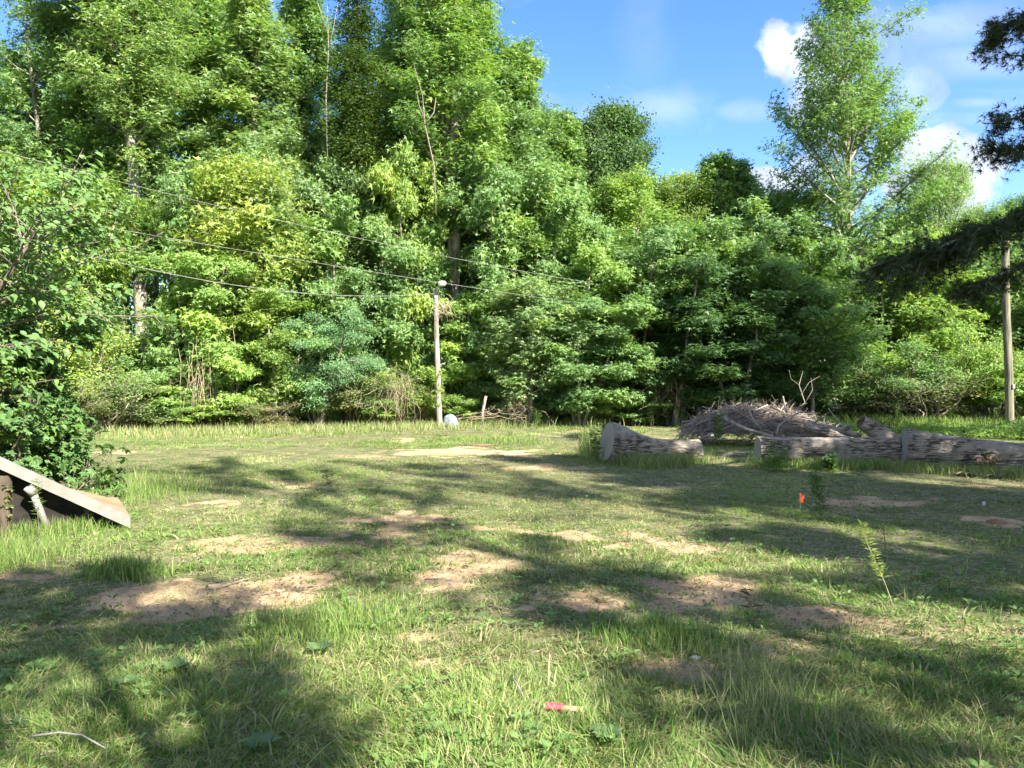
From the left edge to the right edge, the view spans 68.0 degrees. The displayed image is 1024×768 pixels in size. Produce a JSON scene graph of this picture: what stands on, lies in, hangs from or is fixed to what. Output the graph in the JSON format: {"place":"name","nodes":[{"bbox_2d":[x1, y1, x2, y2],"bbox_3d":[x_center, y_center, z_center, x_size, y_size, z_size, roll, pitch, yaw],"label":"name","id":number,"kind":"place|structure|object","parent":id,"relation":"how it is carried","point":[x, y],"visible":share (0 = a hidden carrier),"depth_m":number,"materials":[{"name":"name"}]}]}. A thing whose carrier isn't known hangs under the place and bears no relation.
{"place":"outdoors","nodes":[
{"label":"outdoors","id":0,"kind":"place"},
{"bbox_2d":[0,390,1023,767],"bbox_3d":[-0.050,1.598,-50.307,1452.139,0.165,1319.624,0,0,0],"label":"ground","id":1,"kind":"structure","parent":0,"point":[604,480],"depth_m":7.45,"materials":[{"name":"green plant"}]},
{"bbox_2d":[0,385,62,475],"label":"sapling","id":2,"kind":"object","parent":1,"relation":"on","point":[13,431],"visible":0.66,"depth_m":9.61,"materials":[{"name":"green plant"}]},
{"bbox_2d":[2,397,92,482],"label":"sapling","id":3,"kind":"object","parent":1,"relation":"on","point":[54,468],"visible":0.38,"depth_m":10.92,"materials":[{"name":"green plant"}]},
{"bbox_2d":[0,289,113,434],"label":"sapling","id":4,"kind":"object","parent":1,"relation":"on","point":[89,338],"visible":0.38,"depth_m":11.85,"materials":[{"name":"green plant"}]},
{"bbox_2d":[0,456,129,537],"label":"wooden ramp","id":5,"kind":"structure","parent":1,"relation":"on","point":[61,500],"depth_m":8.05,"materials":[{"name":"brown wood"}]},
{"bbox_2d":[9,377,125,418],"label":"shrub","id":6,"kind":"object","parent":1,"relation":"on","point":[87,406],"visible":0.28,"depth_m":23.41,"materials":[{"name":"green plant"}]},
{"bbox_2d":[0,322,142,409],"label":"shrub","id":7,"kind":"object","parent":1,"relation":"on","point":[74,361],"visible":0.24,"depth_m":25.02,"materials":[{"name":"green plant"}]},
{"bbox_2d":[0,0,145,294],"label":"sweetgum tree","id":8,"kind":"object","parent":1,"relation":"on","point":[20,71],"visible":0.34,"depth_m":30.71,"materials":[{"name":"green plant"}]},
{"bbox_2d":[22,421,125,486],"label":"sapling","id":9,"kind":"object","parent":1,"relation":"on","point":[78,447],"visible":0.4,"depth_m":11.24,"materials":[{"name":"green plant"}]},
{"bbox_2d":[1,150,158,378],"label":"young tree","id":10,"kind":"object","parent":1,"relation":"on","point":[41,171],"visible":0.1,"depth_m":27.99,"materials":[{"name":"green plant"}]},
{"bbox_2d":[0,142,164,395],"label":"young tree","id":11,"kind":"object","parent":1,"relation":"on","point":[114,277],"visible":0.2,"depth_m":27.62,"materials":[{"name":"green plant"}]},
{"bbox_2d":[40,443,133,499],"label":"sapling","id":12,"kind":"object","parent":1,"relation":"on","point":[102,483],"visible":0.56,"depth_m":10.30,"materials":[{"name":"green plant"}]},
{"bbox_2d":[0,144,185,467],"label":"broadleaf tree","id":13,"kind":"object","parent":1,"relation":"on","point":[28,275],"visible":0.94,"depth_m":10.95,"materials":[{"name":"green plant"}]},
{"bbox_2d":[39,0,190,421],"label":"sweetgum tree","id":14,"kind":"object","parent":1,"relation":"on","point":[87,137],"visible":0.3,"depth_m":30.50,"materials":[{"name":"green plant"}]},
{"bbox_2d":[72,366,183,429],"bbox_3d":[-13.460,0.527,25.695,4.802,2.191,4.085,0,0,-33],"label":"shrub","id":15,"kind":"object","parent":1,"relation":"on","point":[124,409],"visible":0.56,"depth_m":25.41,"materials":[{"name":"green plant"}]},
{"bbox_2d":[89,347,167,426],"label":"shrub","id":16,"kind":"object","parent":1,"relation":"on","point":[133,362],"visible":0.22,"depth_m":27.13,"materials":[{"name":"green plant"}]},
{"bbox_2d":[46,0,213,423],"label":"sweetgum tree","id":17,"kind":"object","parent":1,"relation":"on","point":[126,87],"visible":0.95,"depth_m":29.77,"materials":[{"name":"green plant"}]},
{"bbox_2d":[102,367,200,427],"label":"shrub","id":18,"kind":"object","parent":1,"relation":"on","point":[164,397],"visible":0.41,"depth_m":26.58,"materials":[{"name":"green plant"}]},
{"bbox_2d":[97,0,240,311],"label":"sweetgum tree","id":19,"kind":"object","parent":1,"relation":"on","point":[186,117],"visible":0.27,"depth_m":36.26,"materials":[{"name":"green plant"}]},
{"bbox_2d":[107,317,245,426],"bbox_3d":[-12.431,-0.474,28.153,4.364,4.319,4.096,0,0,20],"label":"shrub","id":20,"kind":"object","parent":1,"relation":"on","point":[167,348],"visible":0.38,"depth_m":27.03,"materials":[{"name":"green plant"}]},
{"bbox_2d":[169,402,223,426],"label":"shrub","id":21,"kind":"object","parent":1,"relation":"on","point":[188,420],"visible":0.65,"depth_m":26.46,"materials":[{"name":"green plant"}]},
{"bbox_2d":[103,244,301,426],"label":"young tree","id":22,"kind":"object","parent":1,"relation":"on","point":[205,319],"visible":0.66,"depth_m":26.65,"materials":[{"name":"green plant"}]},
{"bbox_2d":[178,323,236,418],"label":"dead vines","id":23,"kind":"object","parent":22,"relation":"hanging from","point":[199,379],"visible":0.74,"depth_m":26.37,"materials":[{"name":"brown plant"}]},
{"bbox_2d":[129,143,276,391],"bbox_3d":[-12.508,-4.119,30.186,5.727,11.661,5.443,0,0,-5],"label":"young tree","id":24,"kind":"object","parent":1,"relation":"on","point":[170,203],"visible":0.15,"depth_m":29.10,"materials":[{"name":"green plant"}]},
{"bbox_2d":[169,395,270,427],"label":"shrub","id":25,"kind":"object","parent":1,"relation":"on","point":[234,420],"visible":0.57,"depth_m":26.49,"materials":[{"name":"green plant"}]},
{"bbox_2d":[178,349,269,426],"bbox_3d":[-10.155,0.135,27.657,3.755,3.129,4.000,0,0,24],"label":"shrub","id":26,"kind":"object","parent":1,"relation":"on","point":[229,364],"visible":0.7,"depth_m":26.54,"materials":[{"name":"green plant"}]},
{"bbox_2d":[154,142,349,424],"bbox_3d":[-9.779,-3.636,29.438,7.295,10.856,7.194,0,0,-8],"label":"young tree","id":27,"kind":"object","parent":1,"relation":"on","point":[220,179],"visible":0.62,"depth_m":27.65,"materials":[{"name":"green plant"}]},
{"bbox_2d":[172,0,334,281],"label":"sweetgum tree","id":28,"kind":"object","parent":1,"relation":"on","point":[255,41],"visible":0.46,"depth_m":33.84,"materials":[{"name":"green plant"}]},
{"bbox_2d":[239,730,282,748],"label":"rosette weed","id":29,"kind":"object","parent":1,"relation":"on","point":[263,738],"visible":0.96,"depth_m":3.34,"materials":[{"name":"green plant"}]},
{"bbox_2d":[230,398,305,427],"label":"shrub","id":30,"kind":"object","parent":1,"relation":"on","point":[266,416],"visible":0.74,"depth_m":27.03,"materials":[{"name":"green plant"}]},
{"bbox_2d":[212,282,353,427],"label":"young tree","id":31,"kind":"object","parent":1,"relation":"on","point":[274,356],"visible":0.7,"depth_m":27.38,"materials":[{"name":"green plant"}]},
{"bbox_2d":[203,133,369,423],"bbox_3d":[-8.617,-4.528,30.851,6.409,12.450,6.744,0,0,6],"label":"young tree","id":32,"kind":"object","parent":1,"relation":"on","point":[306,185],"visible":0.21,"depth_m":30.40,"materials":[{"name":"green plant"}]},
{"bbox_2d":[260,0,347,216],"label":"sweetgum tree","id":33,"kind":"object","parent":1,"relation":"on","point":[311,42],"visible":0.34,"depth_m":36.09,"materials":[{"name":"green plant"}]},
{"bbox_2d":[234,191,378,424],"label":"young tree","id":34,"kind":"object","parent":1,"relation":"on","point":[331,255],"visible":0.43,"depth_m":28.28,"materials":[{"name":"green plant"}]},
{"bbox_2d":[247,306,388,425],"bbox_3d":[-7.260,-0.570,28.921,6.278,4.543,5.388,0,0,38],"label":"privet shrub","id":35,"kind":"object","parent":1,"relation":"on","point":[312,397],"visible":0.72,"depth_m":27.76,"materials":[{"name":"green plant"}]},
{"bbox_2d":[294,398,353,423],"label":"shrub","id":36,"kind":"object","parent":1,"relation":"on","point":[334,414],"visible":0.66,"depth_m":28.80,"materials":[{"name":"green plant"}]},
{"bbox_2d":[299,0,394,422],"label":"vine covered tree","id":37,"kind":"object","parent":1,"relation":"on","point":[358,24],"visible":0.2,"depth_m":31.70,"materials":[{"name":"green plant"}]},
{"bbox_2d":[308,268,393,422],"bbox_3d":[-6.460,-1.358,30.174,3.603,6.142,4.198,0,0,10],"label":"privet shrub","id":38,"kind":"object","parent":1,"relation":"on","point":[365,296],"visible":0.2,"depth_m":29.23,"materials":[{"name":"green plant"}]},
{"bbox_2d":[310,41,405,423],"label":"vine covered tree","id":39,"kind":"object","parent":1,"relation":"on","point":[356,110],"visible":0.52,"depth_m":30.60,"materials":[{"name":"green plant"}]},
{"bbox_2d":[320,363,427,425],"bbox_3d":[-5.548,0.356,29.473,4.142,2.614,4.868,0,0,-20],"label":"shrub","id":40,"kind":"object","parent":1,"relation":"on","point":[348,393],"visible":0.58,"depth_m":28.45,"materials":[{"name":"green plant"}]},
{"bbox_2d":[308,0,446,412],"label":"sweetgum tree","id":41,"kind":"object","parent":1,"relation":"on","point":[401,11],"visible":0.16,"depth_m":35.73,"materials":[{"name":"green plant"}]},
{"bbox_2d":[304,188,451,423],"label":"young tree","id":42,"kind":"object","parent":1,"relation":"on","point":[404,339],"visible":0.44,"depth_m":29.70,"materials":[{"name":"green plant"}]},
{"bbox_2d":[356,394,402,424],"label":"shrub","id":43,"kind":"object","parent":1,"relation":"on","point":[379,415],"visible":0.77,"depth_m":28.52,"materials":[{"name":"green plant"}]},
{"bbox_2d":[354,371,451,424],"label":"shrub","id":44,"kind":"object","parent":1,"relation":"on","point":[424,400],"visible":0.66,"depth_m":28.90,"materials":[{"name":"green plant"}]},
{"bbox_2d":[353,131,455,422],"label":"young tree","id":45,"kind":"object","parent":1,"relation":"on","point":[402,197],"visible":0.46,"depth_m":30.12,"materials":[{"name":"green plant"}]},
{"bbox_2d":[373,263,451,421],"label":"young tree","id":46,"kind":"object","parent":1,"relation":"on","point":[393,282],"visible":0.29,"depth_m":30.27,"materials":[{"name":"green plant"}]},
{"bbox_2d":[433,281,445,426],"bbox_3d":[-2.661,-0.968,28.053,0.325,5.660,0.610,0,0,-32],"label":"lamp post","id":47,"kind":"object","parent":1,"relation":"on","point":[437,363],"visible":0.95,"depth_m":28.12,"materials":[{"name":"grey wood"}]},
{"bbox_2d":[369,0,518,407],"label":"sweetgum tree","id":48,"kind":"object","parent":1,"relation":"on","point":[450,46],"visible":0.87,"depth_m":30.61,"materials":[{"name":"green plant"}]},
{"bbox_2d":[412,361,493,422],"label":"shrub","id":49,"kind":"object","parent":1,"relation":"on","point":[453,380],"visible":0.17,"depth_m":29.71,"materials":[{"name":"green plant"}]},
{"bbox_2d":[396,0,527,357],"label":"sweetgum tree","id":50,"kind":"object","parent":1,"relation":"on","point":[440,141],"visible":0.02,"depth_m":35.70,"materials":[{"name":"green plant"}]},
{"bbox_2d":[442,394,487,424],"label":"shrub","id":51,"kind":"object","parent":1,"relation":"on","point":[461,406],"visible":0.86,"depth_m":29.08,"materials":[{"name":"green plant"}]},
{"bbox_2d":[422,292,524,422],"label":"young tree","id":52,"kind":"object","parent":1,"relation":"on","point":[451,348],"visible":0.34,"depth_m":29.50,"materials":[{"name":"green plant"}]},
{"bbox_2d":[407,158,570,418],"bbox_3d":[-0.843,-3.905,30.821,6.787,11.248,6.451,0,0,-11],"label":"young tree","id":53,"kind":"object","parent":1,"relation":"on","point":[509,227],"visible":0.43,"depth_m":29.97,"materials":[{"name":"green plant"}]},
{"bbox_2d":[448,356,544,417],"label":"shrub","id":54,"kind":"object","parent":1,"relation":"on","point":[485,384],"visible":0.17,"depth_m":29.79,"materials":[{"name":"green plant"}]},
{"bbox_2d":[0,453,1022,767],"bbox_3d":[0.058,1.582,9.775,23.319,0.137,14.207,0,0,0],"label":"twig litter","id":55,"kind":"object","parent":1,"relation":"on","point":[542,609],"visible":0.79,"depth_m":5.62,"materials":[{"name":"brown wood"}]},
{"bbox_2d":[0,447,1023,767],"bbox_3d":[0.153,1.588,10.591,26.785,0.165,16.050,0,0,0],"label":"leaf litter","id":56,"kind":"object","parent":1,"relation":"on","point":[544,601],"visible":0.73,"depth_m":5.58,"materials":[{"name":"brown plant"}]},
{"bbox_2d":[0,482,1023,767],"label":"broadleaf weeds","id":57,"kind":"object","parent":1,"relation":"on","point":[514,714],"visible":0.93,"depth_m":4.89,"materials":[{"name":"green plant"}]},
{"bbox_2d":[7,486,1018,765],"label":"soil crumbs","id":58,"kind":"object","parent":1,"relation":"on","point":[561,604],"visible":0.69,"depth_m":5.81,"materials":[{"name":"brown soil"}]},
{"bbox_2d":[460,29,576,416],"bbox_3d":[0.512,-7.022,34.080,5.751,17.551,7.532,0,0,27],"label":"sweetgum tree","id":59,"kind":"object","parent":1,"relation":"on","point":[523,67],"visible":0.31,"depth_m":33.15,"materials":[{"name":"green plant"}]},
{"bbox_2d":[459,271,604,425],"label":"young tree","id":60,"kind":"object","parent":1,"relation":"on","point":[515,333],"visible":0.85,"depth_m":27.63,"materials":[{"name":"green plant"}]},
{"bbox_2d":[453,139,622,407],"bbox_3d":[1.068,-3.876,31.398,7.099,11.186,6.747,0,0,-14],"label":"young tree","id":61,"kind":"object","parent":1,"relation":"on","point":[567,210],"visible":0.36,"depth_m":29.51,"materials":[{"name":"green plant"}]},
{"bbox_2d":[78,140,1021,410],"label":"woodland","id":62,"kind":"object","parent":1,"relation":"on","point":[130,300],"depth_m":45.38,"materials":[{"name":"green plant"}]},
{"bbox_2d":[86,400,1022,422],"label":"undergrowth","id":63,"kind":"object","parent":1,"relation":"on","point":[817,414],"visible":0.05,"depth_m":34.28,"materials":[{"name":"green plant"}]},
{"bbox_2d":[533,103,602,253],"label":"sweetgum tree","id":64,"kind":"object","parent":1,"relation":"on","point":[561,146],"visible":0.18,"depth_m":36.33,"materials":[{"name":"green plant"}]},
{"bbox_2d":[509,291,662,425],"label":"young tree","id":65,"kind":"object","parent":1,"relation":"on","point":[577,399],"visible":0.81,"depth_m":27.64,"materials":[{"name":"green plant"}]},
{"bbox_2d":[515,213,660,403],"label":"young tree","id":66,"kind":"object","parent":1,"relation":"on","point":[588,258],"visible":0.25,"depth_m":29.30,"materials":[{"name":"green plant"}]},
{"bbox_2d":[554,86,667,255],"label":"oak tree","id":67,"kind":"object","parent":1,"relation":"on","point":[608,135],"visible":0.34,"depth_m":38.35,"materials":[{"name":"green plant"}]},
{"bbox_2d":[561,353,667,422],"bbox_3d":[3.816,0.073,30.234,4.681,3.244,4.988,0,0,11],"label":"shrub","id":68,"kind":"object","parent":1,"relation":"on","point":[642,367],"visible":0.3,"depth_m":28.75,"materials":[{"name":"green plant"}]},
{"bbox_2d":[608,393,661,424],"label":"shrub","id":69,"kind":"object","parent":1,"relation":"on","point":[631,415],"visible":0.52,"depth_m":29.34,"materials":[{"name":"green plant"}]},
{"bbox_2d":[585,160,694,290],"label":"locust tree","id":70,"kind":"object","parent":1,"relation":"on","point":[634,200],"visible":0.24,"depth_m":35.10,"materials":[{"name":"green plant"}]},
{"bbox_2d":[560,216,728,423],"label":"young tree","id":71,"kind":"object","parent":1,"relation":"on","point":[657,242],"visible":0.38,"depth_m":29.49,"materials":[{"name":"green plant"}]},
{"bbox_2d":[598,422,702,463],"bbox_3d":[2.767,1.191,15.179,2.017,0.882,0.819,0,0,-11],"label":"fallen log","id":72,"kind":"object","parent":1,"relation":"on","point":[617,439],"visible":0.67,"depth_m":14.90,"materials":[{"name":"grey wood"}]},
{"bbox_2d":[617,374,698,423],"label":"shrub","id":73,"kind":"object","parent":1,"relation":"on","point":[666,382],"visible":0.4,"depth_m":29.27,"materials":[{"name":"green plant"}]},
{"bbox_2d":[641,163,721,412],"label":"locust tree","id":74,"kind":"object","parent":1,"relation":"on","point":[676,195],"visible":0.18,"depth_m":37.85,"materials":[{"name":"green plant"}]},
{"bbox_2d":[602,244,765,425],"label":"young tree","id":75,"kind":"object","parent":1,"relation":"on","point":[676,365],"visible":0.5,"depth_m":28.99,"materials":[{"name":"green plant"}]},
{"bbox_2d":[668,148,743,410],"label":"sweetgum tree","id":76,"kind":"object","parent":1,"relation":"on","point":[718,167],"visible":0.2,"depth_m":37.89,"materials":[{"name":"green plant"}]},
{"bbox_2d":[632,203,818,412],"bbox_3d":[8.808,-2.762,31.887,7.574,8.925,7.198,0,0,7],"label":"young tree","id":77,"kind":"object","parent":1,"relation":"on","point":[741,253],"visible":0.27,"depth_m":29.96,"materials":[{"name":"green plant"}]},
{"bbox_2d":[643,289,807,410],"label":"young tree","id":78,"kind":"object","parent":1,"relation":"on","point":[745,385],"visible":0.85,"depth_m":28.25,"materials":[{"name":"green plant"}]},
{"bbox_2d":[666,395,850,445],"bbox_3d":[6.974,0.952,20.585,5.497,1.331,3.962,0,0,0],"label":"brush pile","id":79,"kind":"object","parent":1,"relation":"on","point":[770,419],"visible":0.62,"depth_m":19.76,"materials":[{"name":"wood"}]},
{"bbox_2d":[716,153,811,296],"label":"sweetgum tree","id":80,"kind":"object","parent":1,"relation":"on","point":[745,182],"visible":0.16,"depth_m":38.41,"materials":[{"name":"green plant"}]},
{"bbox_2d":[758,439,794,472],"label":"shrub","id":81,"kind":"object","parent":1,"relation":"on","point":[775,458],"visible":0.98,"depth_m":13.71,"materials":[{"name":"green plant"}]},
{"bbox_2d":[703,193,869,413],"bbox_3d":[11.685,-2.986,32.897,7.070,9.380,6.720,0,0,-18],"label":"young tree","id":82,"kind":"object","parent":1,"relation":"on","point":[825,260],"visible":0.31,"depth_m":31.06,"materials":[{"name":"green plant"}]},
{"bbox_2d":[751,368,851,413],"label":"shrub","id":83,"kind":"object","parent":1,"relation":"on","point":[818,407],"visible":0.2,"depth_m":32.39,"materials":[{"name":"green plant"}]},
{"bbox_2d":[738,185,873,323],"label":"sweetgum tree","id":84,"kind":"object","parent":1,"relation":"on","point":[778,245],"visible":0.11,"depth_m":37.18,"materials":[{"name":"green plant"}]},
{"bbox_2d":[754,416,908,463],"bbox_3d":[6.431,1.142,15.247,3.033,0.996,0.845,0,0,4],"label":"fallen log","id":85,"kind":"object","parent":1,"relation":"on","point":[881,440],"visible":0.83,"depth_m":14.92,"materials":[{"name":"grey wood"}]},
{"bbox_2d":[760,270,904,420],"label":"young tree","id":86,"kind":"object","parent":1,"relation":"on","point":[810,318],"visible":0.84,"depth_m":29.79,"materials":[{"name":"green plant"}]},
{"bbox_2d":[758,0,969,413],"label":"sweetgum tree","id":87,"kind":"object","parent":1,"relation":"on","point":[853,113],"visible":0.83,"depth_m":34.30,"materials":[{"name":"green plant"}]},
{"bbox_2d":[855,519,892,607],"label":"weed stalk","id":88,"kind":"object","parent":1,"relation":"on","point":[880,574],"visible":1,"depth_m":5.44,"materials":[{"name":"green plant"}]},
{"bbox_2d":[820,339,969,418],"bbox_3d":[15.525,-0.043,31.112,5.629,3.429,6.096,0,0,29],"label":"shrub","id":89,"kind":"object","parent":1,"relation":"on","point":[918,366],"visible":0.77,"depth_m":30.34,"materials":[{"name":"green plant"}]},
{"bbox_2d":[824,228,974,414],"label":"young tree","id":90,"kind":"object","parent":1,"relation":"on","point":[898,313],"visible":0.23,"depth_m":32.09,"materials":[{"name":"green plant"}]},
{"bbox_2d":[810,415,1023,439],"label":"weedy growth","id":91,"kind":"object","parent":1,"relation":"on","point":[1008,428],"visible":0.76,"depth_m":24.02,"materials":[{"name":"green plant"}]},
{"bbox_2d":[857,371,992,420],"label":"shrub","id":92,"kind":"object","parent":1,"relation":"on","point":[936,409],"visible":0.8,"depth_m":29.58,"materials":[{"name":"green plant"}]},
{"bbox_2d":[846,5,1023,332],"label":"conifer tree","id":93,"kind":"object","parent":1,"relation":"on","point":[935,257],"visible":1,"depth_m":10.21,"materials":[{"name":"green plant"}]},
{"bbox_2d":[852,267,1019,404],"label":"young tree","id":94,"kind":"object","parent":1,"relation":"on","point":[967,313],"visible":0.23,"depth_m":32.23,"materials":[{"name":"green plant"}]},
{"bbox_2d":[895,152,993,292],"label":"locust tree","id":95,"kind":"object","parent":1,"relation":"on","point":[944,212],"visible":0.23,"depth_m":37.58,"materials":[{"name":"green plant"}]},
{"bbox_2d":[895,318,1023,416],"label":"shrub","id":96,"kind":"object","parent":1,"relation":"on","point":[965,353],"visible":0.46,"depth_m":30.01,"materials":[{"name":"green plant"}]},
{"bbox_2d":[899,428,1023,468],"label":"fallen log","id":97,"kind":"object","parent":1,"relation":"on","point":[922,446],"visible":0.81,"depth_m":14.28,"materials":[{"name":"grey wood"}]},
{"bbox_2d":[919,240,1023,414],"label":"young tree","id":98,"kind":"object","parent":1,"relation":"on","point":[1014,254],"visible":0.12,"depth_m":32.60,"materials":[{"name":"green plant"}]},
{"bbox_2d":[943,198,1014,324],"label":"sweetgum tree","id":99,"kind":"object","parent":1,"relation":"on","point":[978,216],"visible":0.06,"depth_m":35.57,"materials":[{"name":"green plant"}]},
{"bbox_2d":[938,341,1023,418],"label":"shrub","id":100,"kind":"object","parent":1,"relation":"on","point":[985,410],"visible":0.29,"depth_m":30.05,"materials":[{"name":"green plant"}]},
{"bbox_2d":[958,357,1023,419],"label":"shrub","id":101,"kind":"object","parent":1,"relation":"on","point":[998,396],"visible":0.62,"depth_m":28.99,"materials":[{"name":"green plant"}]},
{"bbox_2d":[971,281,1023,405],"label":"young tree","id":102,"kind":"object","parent":1,"relation":"on","point":[1014,336],"visible":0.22,"depth_m":32.09,"materials":[{"name":"green plant"}]},
{"bbox_2d":[1002,241,1014,420],"bbox_3d":[17.968,-1.657,27.480,0.436,7.089,0.351,0,0,0],"label":"utility pole","id":103,"kind":"object","parent":1,"relation":"on","point":[1008,365],"visible":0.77,"depth_m":27.39,"materials":[{"name":"brown wood"}]},
{"bbox_2d":[0,409,1023,767],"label":"tall grass","id":104,"kind":"structure","parent":0,"point":[18,549],"depth_m":6.87,"materials":[{"name":"green plant"}]},
{"bbox_2d":[0,0,1023,375],"label":"sky","id":105,"kind":"structure","parent":0,"point":[709,70],"materials":[{"name":"blue"}]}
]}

